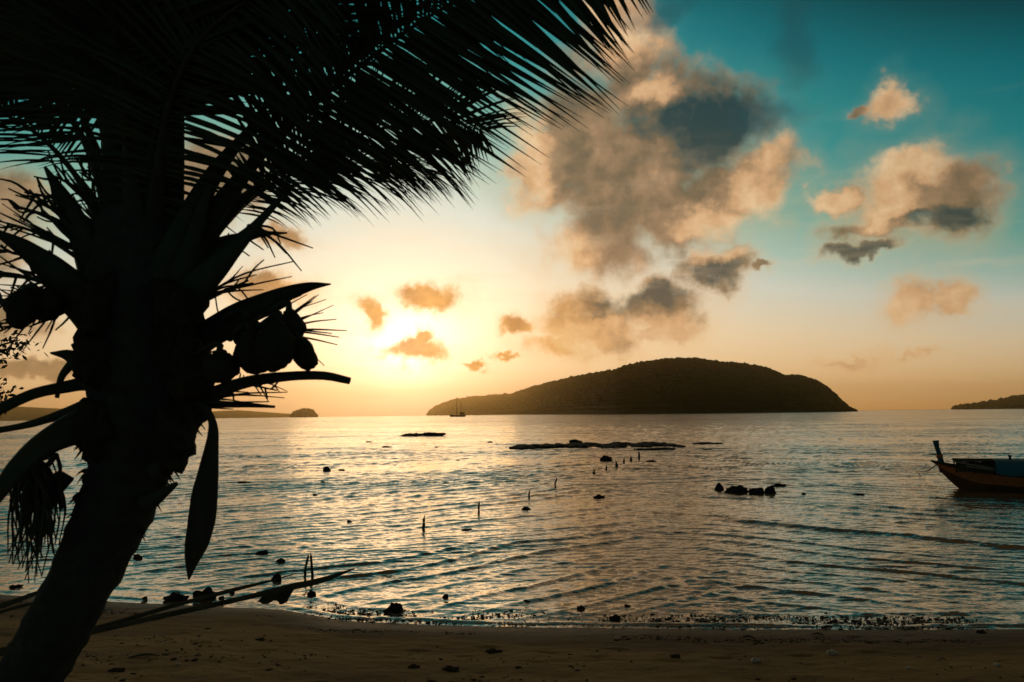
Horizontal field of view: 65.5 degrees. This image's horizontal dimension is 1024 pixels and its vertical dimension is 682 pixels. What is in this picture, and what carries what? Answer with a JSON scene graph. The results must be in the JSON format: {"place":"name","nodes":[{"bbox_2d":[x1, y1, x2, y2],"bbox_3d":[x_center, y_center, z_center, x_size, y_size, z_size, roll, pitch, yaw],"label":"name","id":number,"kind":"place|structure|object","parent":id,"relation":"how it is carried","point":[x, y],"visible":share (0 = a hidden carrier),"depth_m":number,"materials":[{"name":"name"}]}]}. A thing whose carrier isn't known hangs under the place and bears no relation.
{"place":"outdoors","nodes":[
{"label":"outdoors","id":0,"kind":"place"},
{"bbox_2d":[0,407,289,420],"bbox_3d":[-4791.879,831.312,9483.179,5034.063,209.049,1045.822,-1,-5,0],"label":"hills","id":1,"kind":"structure","parent":0,"point":[22,413],"depth_m":9219.42,"materials":[{"name":"plant"}]},
{"bbox_2d":[0,409,1023,629],"bbox_3d":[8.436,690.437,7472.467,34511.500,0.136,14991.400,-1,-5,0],"label":"sea","id":2,"kind":"structure","parent":0,"point":[672,532],"depth_m":19.12,"materials":[{"name":"liquid"}]},
{"bbox_2d":[9,584,23,587],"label":"rock","id":3,"kind":"object","parent":2,"relation":"in","point":[14,586],"visible":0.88,"depth_m":12.44,"materials":[{"name":"black stone"}]},
{"bbox_2d":[133,554,142,558],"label":"rock","id":4,"kind":"object","parent":2,"relation":"in","point":[137,556],"visible":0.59,"depth_m":14.84,"materials":[{"name":"black stone"}]},
{"bbox_2d":[255,550,268,554],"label":"rock","id":5,"kind":"object","parent":2,"relation":"in","point":[262,552],"visible":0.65,"depth_m":15.19,"materials":[{"name":"black stone"}]},
{"bbox_2d":[275,558,284,562],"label":"rock","id":6,"kind":"object","parent":2,"relation":"in","point":[280,560],"visible":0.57,"depth_m":14.28,"materials":[{"name":"black stone"}]},
{"bbox_2d":[304,554,308,574],"bbox_3d":[-3.393,3.833,13.136,0.090,0.657,0.050,-1,-5,0],"label":"stake","id":7,"kind":"object","parent":2,"relation":"in","point":[305,567],"visible":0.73,"depth_m":13.13,"materials":[{"name":"brown wood"}]},
{"bbox_2d":[310,552,313,576],"bbox_3d":[-3.262,3.796,12.976,0.074,0.698,0.053,-1,-5,0],"label":"stake","id":8,"kind":"object","parent":2,"relation":"in","point":[311,567],"visible":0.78,"depth_m":12.97,"materials":[{"name":"brown wood"}]},
{"bbox_2d":[401,432,445,435],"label":"reef","id":9,"kind":"object","parent":2,"relation":"in","point":[426,434],"visible":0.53,"depth_m":100.10},
{"bbox_2d":[422,515,424,528],"bbox_3d":[-2.042,4.311,18.353,0.089,0.630,0.082,-1,-5,0],"label":"stake","id":10,"kind":"object","parent":2,"relation":"in","point":[423,524],"visible":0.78,"depth_m":18.34,"materials":[{"name":"brown wood"}]},
{"bbox_2d":[450,397,465,416],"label":"sailing ship","id":11,"kind":"object","parent":2,"relation":"on","point":[460,415],"visible":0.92,"depth_m":1194.63,"materials":[{"name":"paint"}]},
{"bbox_2d":[509,441,684,449],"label":"reef","id":12,"kind":"object","parent":2,"relation":"in","point":[615,445],"visible":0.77,"depth_m":60.98},
{"bbox_2d":[569,439,582,442],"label":"rock","id":13,"kind":"object","parent":12,"relation":"on","point":[574,441],"visible":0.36,"depth_m":67.56,"materials":[{"name":"black stone"}]},
{"bbox_2d":[594,494,604,497],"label":"rock","id":14,"kind":"object","parent":2,"relation":"in","point":[598,496],"visible":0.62,"depth_m":24.55,"materials":[{"name":"black stone"}]},
{"bbox_2d":[600,455,612,459],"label":"rock","id":15,"kind":"object","parent":2,"relation":"in","point":[604,457],"visible":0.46,"depth_m":43.99,"materials":[{"name":"black stone"}]},
{"bbox_2d":[299,602,990,629],"bbox_3d":[1.967,3.505,10.096,9.781,0.015,1.142,-1,-5,6],"label":"foam","id":16,"kind":"object","parent":2,"relation":"on","point":[520,623],"visible":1,"depth_m":9.91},
{"bbox_2d":[633,447,674,450],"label":"reef","id":17,"kind":"object","parent":2,"relation":"in","point":[658,449],"visible":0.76,"depth_m":55.43},
{"bbox_2d":[692,442,722,444],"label":"reef","id":18,"kind":"object","parent":2,"relation":"in","point":[702,443],"visible":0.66,"depth_m":64.59},
{"bbox_2d":[714,482,723,489],"bbox_3d":[6.908,4.994,26.537,0.346,0.572,0.237,-1,-5,0],"label":"rock","id":19,"kind":"object","parent":2,"relation":"in","point":[718,486],"visible":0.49,"depth_m":26.48,"materials":[{"name":"black stone"}]},
{"bbox_2d":[724,485,748,492],"bbox_3d":[7.280,4.878,25.621,0.937,0.508,0.602,-1,-5,0],"label":"rock","id":20,"kind":"object","parent":2,"relation":"in","point":[737,489],"visible":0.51,"depth_m":25.48,"materials":[{"name":"black stone"}]},
{"bbox_2d":[748,487,764,493],"bbox_3d":[7.762,4.854,25.217,0.502,0.451,0.426,1,-6,-19],"label":"rock","id":21,"kind":"object","parent":2,"relation":"in","point":[758,490],"visible":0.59,"depth_m":25.11,"materials":[{"name":"black stone"}]},
{"bbox_2d":[765,485,776,493],"bbox_3d":[8.196,4.818,25.281,0.387,0.475,0.286,-1,-5,0],"label":"rock","id":22,"kind":"object","parent":2,"relation":"in","point":[770,489],"visible":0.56,"depth_m":25.21,"materials":[{"name":"black stone"}]},
{"bbox_2d":[773,483,785,485],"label":"rock","id":23,"kind":"object","parent":2,"relation":"in","point":[778,484],"visible":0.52,"depth_m":27.55,"materials":[{"name":"black stone"}]},
{"bbox_2d":[931,440,1023,491],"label":"longtail boat","id":24,"kind":"object","parent":2,"relation":"on","point":[1002,474],"visible":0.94,"depth_m":25.32,"materials":[{"name":"paint"}]},
{"bbox_2d":[0,595,1023,681],"bbox_3d":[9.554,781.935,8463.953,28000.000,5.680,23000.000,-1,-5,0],"label":"beach","id":25,"kind":"structure","parent":0,"point":[363,655],"depth_m":7.96,"materials":[{"name":"brown sand"}]},
{"bbox_2d":[0,319,47,417],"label":"tree","id":26,"kind":"object","parent":25,"relation":"on","point":[17,346],"visible":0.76,"depth_m":8.97,"materials":[{"name":"black plant"}]},
{"bbox_2d":[108,667,125,671],"bbox_3d":[-3.428,2.861,6.906,0.164,0.067,0.103,-1,-5,0],"label":"weed clump","id":27,"kind":"object","parent":25,"relation":"on","point":[118,669],"visible":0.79,"depth_m":6.88,"materials":[{"name":"black plant"}]},
{"bbox_2d":[128,653,159,657],"bbox_3d":[-3.425,2.926,7.420,0.275,0.032,0.027,0,-5,-13],"label":"stick","id":28,"kind":"object","parent":25,"relation":"on","point":[143,654],"visible":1,"depth_m":7.41,"materials":[{"name":"black wood"}]},
{"bbox_2d":[162,592,188,600],"bbox_3d":[-4.829,3.723,11.468,0.352,0.209,0.285,-1,-5,0],"label":"rock","id":29,"kind":"object","parent":25,"relation":"on","point":[173,596],"visible":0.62,"depth_m":11.41,"materials":[{"name":"black stone"}]},
{"bbox_2d":[0,568,354,656],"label":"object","id":30,"kind":"object","parent":25,"relation":"on","point":[281,594],"visible":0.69,"depth_m":4.91,"materials":[{"name":"plant"}]},
{"bbox_2d":[192,586,215,600],"bbox_3d":[-4.458,3.711,11.503,0.390,0.312,0.277,0,-5,-13],"label":"rock","id":31,"kind":"object","parent":25,"relation":"on","point":[205,591],"visible":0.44,"depth_m":11.47,"materials":[{"name":"black stone"}]},
{"bbox_2d":[271,573,280,580],"bbox_3d":[-3.756,3.834,12.739,0.182,0.252,0.124,1,-6,-18],"label":"rock","id":32,"kind":"object","parent":25,"relation":"on","point":[276,575],"visible":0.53,"depth_m":12.71,"materials":[{"name":"black stone"}]},
{"bbox_2d":[307,589,315,596],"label":"rock","id":33,"kind":"object","parent":25,"relation":"on","point":[311,593],"visible":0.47,"depth_m":11.55,"materials":[{"name":"black stone"}]},
{"bbox_2d":[0,0,652,681],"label":"coconut palm","id":34,"kind":"object","parent":25,"relation":"on","point":[150,252],"visible":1,"depth_m":2.71,"materials":[{"name":"black plant"}]},
{"bbox_2d":[383,602,403,612],"bbox_3d":[-1.587,3.606,10.636,0.284,0.240,0.225,-1,-5,0],"label":"rock","id":35,"kind":"object","parent":25,"relation":"on","point":[396,607],"visible":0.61,"depth_m":10.59,"materials":[{"name":"black stone"}]},
{"bbox_2d":[408,664,419,668],"bbox_3d":[-0.891,2.973,7.261,0.125,0.055,0.081,-1,-5,0],"label":"weed clump","id":36,"kind":"object","parent":25,"relation":"on","point":[413,666],"visible":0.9,"depth_m":7.25,"materials":[{"name":"black plant"}]},
{"bbox_2d":[441,665,459,671],"bbox_3d":[-0.553,2.961,7.172,0.172,0.084,0.119,-3,-6,19],"label":"weed clump","id":37,"kind":"object","parent":25,"relation":"on","point":[448,668],"visible":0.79,"depth_m":7.15,"materials":[{"name":"black plant"}]},
{"bbox_2d":[3,601,980,644],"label":"drift litter","id":38,"kind":"object","parent":25,"relation":"on","point":[657,638],"visible":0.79,"depth_m":8.79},
{"bbox_2d":[485,648,502,653],"bbox_3d":[-0.190,3.176,8.129,0.187,0.075,0.116,-2,-6,18],"label":"weed clump","id":39,"kind":"object","parent":25,"relation":"on","point":[492,650],"visible":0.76,"depth_m":8.12,"materials":[{"name":"black plant"}]},
{"bbox_2d":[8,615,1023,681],"bbox_3d":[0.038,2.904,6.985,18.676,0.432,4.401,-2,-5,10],"label":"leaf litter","id":40,"kind":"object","parent":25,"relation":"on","point":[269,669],"visible":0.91,"depth_m":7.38,"materials":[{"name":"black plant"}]},
{"bbox_2d":[609,615,620,620],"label":"rock","id":41,"kind":"object","parent":25,"relation":"on","point":[615,618],"visible":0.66,"depth_m":10.01,"materials":[{"name":"black stone"}]},
{"bbox_2d":[319,603,977,629],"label":"pebbles","id":42,"kind":"object","parent":25,"relation":"on","point":[835,621],"visible":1,"depth_m":9.94,"materials":[{"name":"black stone"}]},
{"bbox_2d":[670,654,680,657],"bbox_3d":[1.597,3.082,7.770,0.130,0.053,0.090,1,-6,-21],"label":"weed clump","id":43,"kind":"object","parent":25,"relation":"on","point":[675,656],"visible":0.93,"depth_m":7.75,"materials":[{"name":"black plant"}]},
{"bbox_2d":[751,658,759,662],"bbox_3d":[2.295,3.011,7.502,0.087,0.059,0.080,-4,-6,33],"label":"shell","id":44,"kind":"object","parent":25,"relation":"on","point":[755,660],"visible":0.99,"depth_m":7.48},
{"bbox_2d":[827,649,837,654],"bbox_3d":[3.210,3.127,7.981,0.104,0.063,0.086,-3,-6,19],"label":"shell","id":45,"kind":"object","parent":25,"relation":"on","point":[831,652],"visible":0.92,"depth_m":7.96},
{"bbox_2d":[976,629,986,633],"bbox_3d":[5.384,3.348,9.153,0.134,0.057,0.090,-1,-5,0],"label":"weed clump","id":46,"kind":"object","parent":25,"relation":"on","point":[981,631],"visible":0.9,"depth_m":9.13,"materials":[{"name":"black plant"}]},
{"bbox_2d":[0,0,1023,416],"label":"sky","id":47,"kind":"structure","parent":0,"point":[829,192],"materials":[{"name":"blue"}]},
{"bbox_2d":[431,359,856,415],"bbox_3d":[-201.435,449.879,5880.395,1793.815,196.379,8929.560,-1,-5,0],"label":"island","id":48,"kind":"structure","parent":0,"point":[745,408],"depth_m":1730.68,"materials":[{"name":"green plant"}]},
{"bbox_2d":[426,357,857,415],"bbox_3d":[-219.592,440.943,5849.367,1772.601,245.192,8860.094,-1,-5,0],"label":"forest","id":49,"kind":"object","parent":48,"relation":"on","point":[492,402],"visible":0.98,"depth_m":1816.69,"materials":[{"name":"green plant"}]},
{"bbox_2d":[989,402,1023,408],"bbox_3d":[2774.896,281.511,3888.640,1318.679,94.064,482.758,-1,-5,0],"label":"headland","id":50,"kind":"structure","parent":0,"point":[1014,407],"depth_m":3744.70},
{"bbox_2d":[951,394,1023,408],"bbox_3d":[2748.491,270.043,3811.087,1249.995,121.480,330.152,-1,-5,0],"label":"forest","id":51,"kind":"object","parent":50,"relation":"on","point":[1007,402],"visible":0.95,"depth_m":3812.89,"materials":[{"name":"plant"}]},
{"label":"islet","id":52,"kind":"structure","parent":0,"visible":0},
{"bbox_2d":[290,408,317,416],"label":"forest","id":53,"kind":"object","parent":52,"relation":"on","point":[304,412],"visible":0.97,"depth_m":5433.76,"materials":[{"name":"plant"}]}
]}

